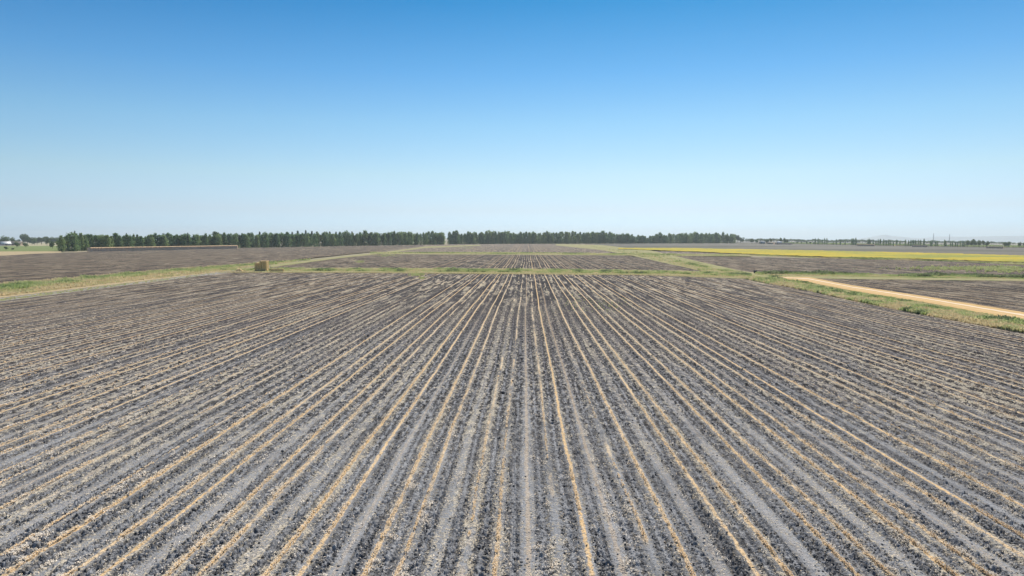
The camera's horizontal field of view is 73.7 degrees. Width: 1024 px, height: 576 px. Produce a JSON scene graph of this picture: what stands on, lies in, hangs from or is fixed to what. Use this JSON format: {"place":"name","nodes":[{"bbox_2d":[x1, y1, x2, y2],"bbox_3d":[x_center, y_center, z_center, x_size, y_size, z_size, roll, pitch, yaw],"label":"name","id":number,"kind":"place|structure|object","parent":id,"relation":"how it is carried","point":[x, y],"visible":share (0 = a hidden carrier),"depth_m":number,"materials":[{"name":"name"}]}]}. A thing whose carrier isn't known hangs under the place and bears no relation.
{"place":"outdoors","nodes":[
{"label":"outdoors","id":0,"kind":"place"},
{"bbox_2d":[0,246,58,250],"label":"green field","id":1,"kind":"structure","parent":0,"point":[32,248],"depth_m":707.47,"materials":[{"name":"green plant"}]},
{"bbox_2d":[0,251,60,255],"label":"dirt bank","id":2,"kind":"structure","parent":0,"point":[3,253],"depth_m":487.88,"materials":[{"name":"beige soil"}]},
{"bbox_2d":[11,243,56,245],"bbox_3d":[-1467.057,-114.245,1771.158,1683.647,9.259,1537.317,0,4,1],"label":"tan field","id":3,"kind":"structure","parent":0,"point":[37,244],"depth_m":1334.39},
{"bbox_2d":[0,242,11,245],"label":"barn","id":4,"kind":"structure","parent":3,"relation":"on","point":[5,243],"depth_m":1123.88,"materials":[{"name":"white metal"}]},
{"bbox_2d":[0,270,229,297],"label":"dry verge","id":5,"kind":"structure","parent":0,"point":[146,279],"depth_m":151.47,"materials":[{"name":"beige plant"}]},
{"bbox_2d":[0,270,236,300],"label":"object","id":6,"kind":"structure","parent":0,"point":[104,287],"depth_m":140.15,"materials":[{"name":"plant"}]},
{"bbox_2d":[0,245,424,282],"bbox_3d":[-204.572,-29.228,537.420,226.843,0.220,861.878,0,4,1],"label":"ploughed field","id":7,"kind":"structure","parent":0,"point":[41,266],"depth_m":325.55,"materials":[{"name":"brown soil"}]},
{"bbox_2d":[87,245,237,251],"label":"long haystack","id":8,"kind":"object","parent":7,"relation":"on","point":[93,249],"visible":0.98,"depth_m":567.64,"materials":[{"name":"plant"}]},
{"bbox_2d":[270,245,480,266],"bbox_3d":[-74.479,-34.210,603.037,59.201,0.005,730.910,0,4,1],"label":"farm track","id":9,"kind":"structure","parent":0,"point":[283,264],"depth_m":395.29,"materials":[{"name":"beige soil"}]},
{"bbox_2d":[273,254,698,270],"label":"ploughed field","id":10,"kind":"structure","parent":0,"point":[612,262],"depth_m":286.22,"materials":[{"name":"brown soil"}]},
{"bbox_2d":[237,268,744,278],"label":"grass bank","id":11,"kind":"structure","parent":0,"point":[488,272],"depth_m":204.03,"materials":[{"name":"green plant"}]},
{"bbox_2d":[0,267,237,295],"bbox_3d":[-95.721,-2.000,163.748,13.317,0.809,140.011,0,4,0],"label":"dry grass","id":12,"kind":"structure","parent":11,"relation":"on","point":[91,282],"depth_m":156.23,"materials":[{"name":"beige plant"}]},
{"bbox_2d":[0,258,309,290],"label":"roadside grass","id":13,"kind":"structure","parent":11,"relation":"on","point":[9,285],"depth_m":179.75,"materials":[{"name":"green plant"}]},
{"bbox_2d":[377,244,614,252],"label":"ploughed field","id":14,"kind":"structure","parent":0,"point":[520,248],"depth_m":594.04,"materials":[{"name":"soil"}]},
{"bbox_2d":[0,272,1023,575],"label":"ploughed field","id":15,"kind":"structure","parent":0,"point":[502,308],"depth_m":38.20,"materials":[{"name":"soil"}]},
{"bbox_2d":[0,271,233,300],"bbox_3d":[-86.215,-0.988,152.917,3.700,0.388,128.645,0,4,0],"label":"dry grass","id":16,"kind":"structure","parent":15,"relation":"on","point":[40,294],"depth_m":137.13,"materials":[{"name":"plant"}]},
{"bbox_2d":[408,272,424,276],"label":"weed patch","id":17,"kind":"object","parent":15,"relation":"on","point":[416,274],"visible":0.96,"depth_m":191.79,"materials":[{"name":"green plant"}]},
{"bbox_2d":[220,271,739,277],"bbox_3d":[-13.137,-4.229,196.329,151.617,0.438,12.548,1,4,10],"label":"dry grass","id":18,"kind":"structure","parent":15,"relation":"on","point":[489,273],"depth_m":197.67,"materials":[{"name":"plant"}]},
{"bbox_2d":[219,267,751,275],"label":"ditch weeds","id":19,"kind":"object","parent":15,"relation":"on","point":[493,270],"visible":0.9,"depth_m":209.78,"materials":[{"name":"green plant"}]},
{"bbox_2d":[0,301,1023,575],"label":"straw residue","id":20,"kind":"object","parent":15,"relation":"on","point":[16,547],"visible":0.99,"depth_m":29.10},
{"bbox_2d":[0,320,1023,575],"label":"soil clods","id":21,"kind":"object","parent":15,"relation":"on","point":[836,568],"visible":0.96,"depth_m":30.22,"materials":[{"name":"soil"}]},
{"bbox_2d":[0,0,1023,240],"label":"sky","id":22,"kind":"structure","parent":0,"point":[830,120],"materials":[{"name":"blue"}]},
{"bbox_2d":[6,238,1022,267],"bbox_3d":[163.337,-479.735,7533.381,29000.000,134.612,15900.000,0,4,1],"label":"ground","id":23,"kind":"structure","parent":0,"point":[316,258],"depth_m":505.01,"materials":[{"name":"green plant"}]},
{"bbox_2d":[0,236,10,241],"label":"house","id":24,"kind":"structure","parent":23,"relation":"on","point":[3,239],"depth_m":1245.03,"materials":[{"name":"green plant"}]},
{"bbox_2d":[56,235,66,251],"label":"poplar tree","id":25,"kind":"object","parent":23,"relation":"on","point":[61,247],"visible":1,"depth_m":533.56,"materials":[{"name":"green plant"}]},
{"bbox_2d":[64,235,70,251],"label":"poplar tree","id":26,"kind":"object","parent":23,"relation":"on","point":[68,249],"visible":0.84,"depth_m":543.04,"materials":[{"name":"green plant"}]},
{"bbox_2d":[65,232,82,250],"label":"poplar tree","id":27,"kind":"object","parent":23,"relation":"on","point":[72,235],"visible":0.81,"depth_m":548.47,"materials":[{"name":"green plant"}]},
{"bbox_2d":[79,233,85,250],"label":"poplar tree","id":28,"kind":"object","parent":23,"relation":"on","point":[81,244],"visible":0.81,"depth_m":567.88,"materials":[{"name":"green plant"}]},
{"bbox_2d":[83,234,89,250],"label":"poplar tree","id":29,"kind":"object","parent":23,"relation":"on","point":[86,243],"visible":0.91,"depth_m":572.38,"materials":[{"name":"green plant"}]},
{"bbox_2d":[88,234,95,246],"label":"poplar tree","id":30,"kind":"object","parent":23,"relation":"on","point":[92,240],"visible":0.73,"depth_m":581.88,"materials":[{"name":"green plant"}]},
{"bbox_2d":[93,235,101,246],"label":"poplar tree","id":31,"kind":"object","parent":23,"relation":"on","point":[97,241],"visible":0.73,"depth_m":586.48,"materials":[{"name":"green plant"}]},
{"bbox_2d":[102,235,112,246],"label":"poplar tree","id":32,"kind":"object","parent":23,"relation":"on","point":[106,242],"visible":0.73,"depth_m":589.39,"materials":[{"name":"green plant"}]},
{"bbox_2d":[112,233,120,246],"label":"poplar tree","id":33,"kind":"object","parent":23,"relation":"on","point":[115,237],"visible":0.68,"depth_m":604.57,"materials":[{"name":"green plant"}]},
{"bbox_2d":[115,235,122,246],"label":"poplar tree","id":34,"kind":"object","parent":23,"relation":"on","point":[119,239],"visible":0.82,"depth_m":604.64,"materials":[{"name":"green plant"}]},
{"bbox_2d":[123,234,129,246],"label":"poplar tree","id":35,"kind":"object","parent":23,"relation":"on","point":[126,237],"visible":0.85,"depth_m":606.12,"materials":[{"name":"green plant"}]},
{"bbox_2d":[127,234,133,246],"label":"poplar tree","id":36,"kind":"object","parent":23,"relation":"on","point":[131,240],"visible":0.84,"depth_m":608.95,"materials":[{"name":"green plant"}]},
{"bbox_2d":[134,234,139,246],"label":"poplar tree","id":37,"kind":"object","parent":23,"relation":"on","point":[137,241],"visible":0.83,"depth_m":616.95,"materials":[{"name":"green plant"}]},
{"bbox_2d":[137,236,145,246],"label":"poplar tree","id":38,"kind":"object","parent":23,"relation":"on","point":[141,239],"visible":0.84,"depth_m":620.57,"materials":[{"name":"green plant"}]},
{"bbox_2d":[145,234,152,246],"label":"poplar tree","id":39,"kind":"object","parent":23,"relation":"on","point":[148,238],"visible":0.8,"depth_m":627.25,"materials":[{"name":"green plant"}]},
{"bbox_2d":[147,234,155,245],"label":"poplar tree","id":40,"kind":"object","parent":23,"relation":"on","point":[153,238],"visible":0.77,"depth_m":629.75,"materials":[{"name":"green plant"}]},
{"bbox_2d":[159,235,169,245],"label":"poplar tree","id":41,"kind":"object","parent":23,"relation":"on","point":[165,242],"visible":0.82,"depth_m":642.90,"materials":[{"name":"green plant"}]},
{"bbox_2d":[165,232,174,245],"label":"poplar tree","id":42,"kind":"object","parent":23,"relation":"on","point":[168,235],"visible":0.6,"depth_m":651.92,"materials":[{"name":"green plant"}]},
{"bbox_2d":[172,235,178,245],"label":"poplar tree","id":43,"kind":"object","parent":23,"relation":"on","point":[175,239],"visible":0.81,"depth_m":657.47,"materials":[{"name":"green plant"}]},
{"bbox_2d":[180,233,193,245],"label":"poplar tree","id":44,"kind":"object","parent":23,"relation":"on","point":[184,240],"visible":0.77,"depth_m":658.18,"materials":[{"name":"green plant"}]},
{"bbox_2d":[190,235,198,245],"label":"poplar tree","id":45,"kind":"object","parent":23,"relation":"on","point":[194,237],"visible":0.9,"depth_m":664.67,"materials":[{"name":"green plant"}]},
{"bbox_2d":[214,234,222,245],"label":"poplar tree","id":46,"kind":"object","parent":23,"relation":"on","point":[219,238],"visible":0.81,"depth_m":686.99,"materials":[{"name":"green plant"}]},
{"bbox_2d":[231,233,238,245],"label":"poplar tree","id":47,"kind":"object","parent":23,"relation":"on","point":[234,238],"visible":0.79,"depth_m":702.12,"materials":[{"name":"green plant"}]},
{"bbox_2d":[237,234,250,247],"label":"poplar tree","id":48,"kind":"object","parent":23,"relation":"on","point":[244,238],"visible":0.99,"depth_m":709.81,"materials":[{"name":"green plant"}]},
{"bbox_2d":[247,232,254,247],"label":"poplar tree","id":49,"kind":"object","parent":23,"relation":"on","point":[251,239],"visible":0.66,"depth_m":725.76,"materials":[{"name":"green plant"}]},
{"bbox_2d":[254,235,259,247],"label":"poplar tree","id":50,"kind":"object","parent":23,"relation":"on","point":[256,240],"visible":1,"depth_m":732.88,"materials":[{"name":"green plant"}]},
{"bbox_2d":[259,234,264,247],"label":"poplar tree","id":51,"kind":"object","parent":23,"relation":"on","point":[261,244],"visible":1,"depth_m":731.42,"materials":[{"name":"green plant"}]},
{"bbox_2d":[262,231,269,247],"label":"poplar tree","id":52,"kind":"object","parent":23,"relation":"on","point":[265,235],"visible":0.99,"depth_m":736.01,"materials":[{"name":"green plant"}]},
{"bbox_2d":[267,233,272,246],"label":"poplar tree","id":53,"kind":"object","parent":23,"relation":"on","point":[269,236],"visible":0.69,"depth_m":748.47,"materials":[{"name":"green plant"}]},
{"bbox_2d":[272,233,280,246],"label":"poplar tree","id":54,"kind":"object","parent":23,"relation":"on","point":[275,239],"visible":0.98,"depth_m":750.91,"materials":[{"name":"green plant"}]},
{"bbox_2d":[283,232,292,246],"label":"poplar tree","id":55,"kind":"object","parent":23,"relation":"on","point":[287,241],"visible":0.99,"depth_m":762.40,"materials":[{"name":"green plant"}]},
{"bbox_2d":[293,233,300,246],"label":"poplar tree","id":56,"kind":"object","parent":23,"relation":"on","point":[297,234],"visible":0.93,"depth_m":783.94,"materials":[{"name":"green plant"}]},
{"bbox_2d":[304,233,310,246],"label":"poplar tree","id":57,"kind":"object","parent":23,"relation":"on","point":[307,241],"visible":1,"depth_m":793.25,"materials":[{"name":"green plant"}]},
{"bbox_2d":[311,233,317,246],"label":"poplar tree","id":58,"kind":"object","parent":23,"relation":"on","point":[314,238],"visible":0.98,"depth_m":802.33,"materials":[{"name":"green plant"}]},
{"bbox_2d":[320,232,327,245],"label":"poplar tree","id":59,"kind":"object","parent":23,"relation":"on","point":[325,242],"visible":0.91,"depth_m":825.70,"materials":[{"name":"green plant"}]},
{"bbox_2d":[329,234,336,245],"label":"poplar tree","id":60,"kind":"object","parent":23,"relation":"on","point":[332,238],"visible":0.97,"depth_m":833.06,"materials":[{"name":"green plant"}]},
{"bbox_2d":[337,232,343,245],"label":"poplar tree","id":61,"kind":"object","parent":23,"relation":"on","point":[339,234],"visible":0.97,"depth_m":848.67,"materials":[{"name":"green plant"}]},
{"bbox_2d":[343,230,350,245],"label":"poplar tree","id":62,"kind":"object","parent":23,"relation":"on","point":[346,233],"visible":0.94,"depth_m":866.77,"materials":[{"name":"green plant"}]},
{"bbox_2d":[346,233,353,245],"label":"poplar tree","id":63,"kind":"object","parent":23,"relation":"on","point":[350,243],"visible":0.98,"depth_m":870.42,"materials":[{"name":"green plant"}]},
{"bbox_2d":[360,233,366,245],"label":"broadleaf tree","id":64,"kind":"object","parent":23,"relation":"on","point":[363,238],"visible":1,"depth_m":889.40,"materials":[{"name":"green plant"}]},
{"bbox_2d":[361,230,369,245],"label":"poplar tree","id":65,"kind":"object","parent":23,"relation":"on","point":[365,242],"visible":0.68,"depth_m":898.58,"materials":[{"name":"green plant"}]},
{"bbox_2d":[369,232,374,245],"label":"poplar tree","id":66,"kind":"object","parent":23,"relation":"on","point":[371,242],"visible":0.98,"depth_m":902.98,"materials":[{"name":"green plant"}]},
{"bbox_2d":[372,232,380,245],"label":"poplar tree","id":67,"kind":"object","parent":23,"relation":"on","point":[376,235],"visible":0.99,"depth_m":906.60,"materials":[{"name":"green plant"}]},
{"bbox_2d":[396,232,403,244],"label":"poplar tree","id":68,"kind":"object","parent":23,"relation":"on","point":[401,238],"visible":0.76,"depth_m":953.78,"materials":[{"name":"green plant"}]},
{"bbox_2d":[398,232,408,244],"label":"poplar tree","id":69,"kind":"object","parent":23,"relation":"on","point":[404,239],"visible":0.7,"depth_m":962.31,"materials":[{"name":"green plant"}]},
{"bbox_2d":[408,232,413,244],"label":"poplar tree","id":70,"kind":"object","parent":23,"relation":"on","point":[410,237],"visible":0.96,"depth_m":966.66,"materials":[{"name":"green plant"}]},
{"bbox_2d":[412,233,418,244],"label":"poplar tree","id":71,"kind":"object","parent":23,"relation":"on","point":[415,239],"visible":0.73,"depth_m":984.11,"materials":[{"name":"green plant"}]},
{"bbox_2d":[423,234,428,244],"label":"poplar tree","id":72,"kind":"object","parent":23,"relation":"on","point":[425,237],"visible":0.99,"depth_m":1001.69,"materials":[{"name":"green plant"}]},
{"bbox_2d":[451,231,457,243],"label":"poplar tree","id":73,"kind":"object","parent":23,"relation":"on","point":[454,234],"visible":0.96,"depth_m":1080.40,"materials":[{"name":"green plant"}]},
{"bbox_2d":[462,233,467,243],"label":"poplar tree","id":74,"kind":"object","parent":23,"relation":"on","point":[464,238],"visible":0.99,"depth_m":1089.94,"materials":[{"name":"green plant"}]},
{"bbox_2d":[485,230,493,243],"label":"poplar tree","id":75,"kind":"object","parent":23,"relation":"on","point":[488,234],"visible":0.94,"depth_m":1109.60,"materials":[{"name":"green plant"}]},
{"bbox_2d":[499,232,505,243],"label":"poplar tree","id":76,"kind":"object","parent":23,"relation":"on","point":[502,235],"visible":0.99,"depth_m":1117.05,"materials":[{"name":"green plant"}]},
{"bbox_2d":[502,231,509,243],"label":"poplar tree","id":77,"kind":"object","parent":23,"relation":"on","point":[506,236],"visible":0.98,"depth_m":1120.41,"materials":[{"name":"green plant"}]},
{"bbox_2d":[508,233,514,243],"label":"poplar tree","id":78,"kind":"object","parent":23,"relation":"on","point":[511,240],"visible":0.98,"depth_m":1128.45,"materials":[{"name":"green plant"}]},
{"bbox_2d":[523,232,528,243],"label":"poplar tree","id":79,"kind":"object","parent":23,"relation":"on","point":[526,239],"visible":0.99,"depth_m":1144.26,"materials":[{"name":"green plant"}]},
{"bbox_2d":[537,233,542,243],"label":"poplar tree","id":80,"kind":"object","parent":23,"relation":"on","point":[540,238],"visible":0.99,"depth_m":1150.48,"materials":[{"name":"green plant"}]},
{"bbox_2d":[564,232,570,243],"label":"poplar tree","id":81,"kind":"object","parent":23,"relation":"on","point":[567,239],"visible":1,"depth_m":1167.93,"materials":[{"name":"green plant"}]},
{"bbox_2d":[570,231,575,243],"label":"poplar tree","id":82,"kind":"object","parent":23,"relation":"on","point":[572,236],"visible":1,"depth_m":1177.84,"materials":[{"name":"green plant"}]},
{"bbox_2d":[575,233,580,243],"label":"poplar tree","id":83,"kind":"object","parent":23,"relation":"on","point":[578,238],"visible":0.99,"depth_m":1178.05,"materials":[{"name":"green plant"}]},
{"bbox_2d":[585,232,591,243],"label":"poplar tree","id":84,"kind":"object","parent":23,"relation":"on","point":[589,240],"visible":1,"depth_m":1177.50,"materials":[{"name":"green plant"}]},
{"bbox_2d":[598,231,606,243],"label":"poplar tree","id":85,"kind":"object","parent":23,"relation":"on","point":[603,235],"visible":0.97,"depth_m":1186.50,"materials":[{"name":"green plant"}]},
{"bbox_2d":[606,232,612,243],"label":"poplar tree","id":86,"kind":"object","parent":23,"relation":"on","point":[609,234],"visible":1,"depth_m":1190.83,"materials":[{"name":"green plant"}]},
{"bbox_2d":[623,233,631,243],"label":"poplar tree","id":87,"kind":"object","parent":23,"relation":"on","point":[627,236],"visible":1,"depth_m":1199.87,"materials":[{"name":"green plant"}]},
{"bbox_2d":[653,234,660,243],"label":"poplar tree","id":88,"kind":"object","parent":23,"relation":"on","point":[656,236],"visible":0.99,"depth_m":1228.26,"materials":[{"name":"green plant"}]},
{"bbox_2d":[677,233,685,242],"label":"poplar tree","id":89,"kind":"object","parent":23,"relation":"on","point":[681,235],"visible":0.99,"depth_m":1250.07,"materials":[{"name":"green plant"}]},
{"bbox_2d":[693,232,699,242],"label":"poplar tree","id":90,"kind":"object","parent":23,"relation":"on","point":[696,240],"visible":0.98,"depth_m":1274.82,"materials":[{"name":"green plant"}]},
{"bbox_2d":[708,234,713,242],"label":"poplar tree","id":91,"kind":"object","parent":23,"relation":"on","point":[711,239],"visible":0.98,"depth_m":1296.54,"materials":[{"name":"green plant"}]},
{"bbox_2d":[713,232,718,242],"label":"poplar tree","id":92,"kind":"object","parent":23,"relation":"on","point":[715,238],"visible":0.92,"depth_m":1315.99,"materials":[{"name":"green plant"}]},
{"bbox_2d":[782,242,1023,246],"bbox_3d":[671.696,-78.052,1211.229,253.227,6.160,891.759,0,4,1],"label":"hedgerow scrub","id":93,"kind":"object","parent":23,"relation":"on","point":[908,244],"visible":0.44,"depth_m":1105.78,"materials":[{"name":"green plant"}]},
{"bbox_2d":[378,252,750,255],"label":"grass bank","id":94,"kind":"structure","parent":0,"point":[478,253],"depth_m":418.71,"materials":[{"name":"green plant"}]},
{"bbox_2d":[608,251,737,253],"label":"ploughed field","id":95,"kind":"structure","parent":0,"point":[676,252],"depth_m":475.97,"materials":[{"name":"soil"}]},
{"bbox_2d":[556,244,1023,332],"bbox_3d":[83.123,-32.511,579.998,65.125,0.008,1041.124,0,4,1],"label":"roadside verge","id":96,"kind":"structure","parent":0,"point":[597,247],"depth_m":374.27,"materials":[{"name":"green plant"}]},
{"bbox_2d":[593,243,1023,254],"bbox_3d":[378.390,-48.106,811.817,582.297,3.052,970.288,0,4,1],"label":"weedy field","id":97,"kind":"structure","parent":0,"point":[985,250],"depth_m":717.52,"materials":[{"name":"plant"}]},
{"bbox_2d":[618,248,1023,261],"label":"flower field","id":98,"kind":"structure","parent":0,"point":[974,257],"depth_m":408.02,"materials":[{"name":"yellow plant"}]},
{"bbox_2d":[677,256,1023,274],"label":"ploughed field","id":99,"kind":"structure","parent":0,"point":[762,264],"depth_m":265.23,"materials":[{"name":"brown soil"}]},
{"bbox_2d":[370,252,1023,264],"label":"ditch weeds","id":100,"kind":"object","parent":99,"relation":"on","point":[897,258],"visible":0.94,"depth_m":407.53,"materials":[{"name":"green plant"}]},
{"bbox_2d":[755,269,1023,278],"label":"ditch weeds","id":101,"kind":"object","parent":99,"relation":"on","point":[905,275],"visible":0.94,"depth_m":183.64,"materials":[{"name":"green plant"}]},
{"bbox_2d":[853,264,1022,271],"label":"weed patch","id":102,"kind":"object","parent":99,"relation":"on","point":[945,268],"visible":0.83,"depth_m":229.06,"materials":[{"name":"green plant"}]},
{"bbox_2d":[960,264,1023,272],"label":"weed patch","id":103,"kind":"object","parent":99,"relation":"on","point":[1008,269],"visible":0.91,"depth_m":218.48,"materials":[{"name":"green plant"}]},
{"bbox_2d":[722,241,1023,247],"bbox_3d":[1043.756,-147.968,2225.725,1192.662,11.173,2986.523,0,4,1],"label":"tan field","id":104,"kind":"structure","parent":0,"point":[857,243],"depth_m":1918.62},
{"bbox_2d":[751,272,1023,280],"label":"grass bank","id":105,"kind":"structure","parent":0,"point":[849,277],"depth_m":173.53,"materials":[{"name":"green plant"}]},
{"bbox_2d":[778,276,1023,318],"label":"dirt road","id":106,"kind":"structure","parent":0,"point":[981,308],"depth_m":116.31,"materials":[{"name":"beige soil"}]},
{"bbox_2d":[817,278,1023,311],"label":"ploughed field","id":107,"kind":"structure","parent":0,"point":[1008,295],"depth_m":137.65,"materials":[{"name":"brown soil"}]},
{"bbox_2d":[857,235,1023,242],"bbox_3d":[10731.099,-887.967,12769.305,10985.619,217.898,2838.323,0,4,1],"label":"hills","id":108,"kind":"structure","parent":0,"point":[1016,239],"depth_m":12223.61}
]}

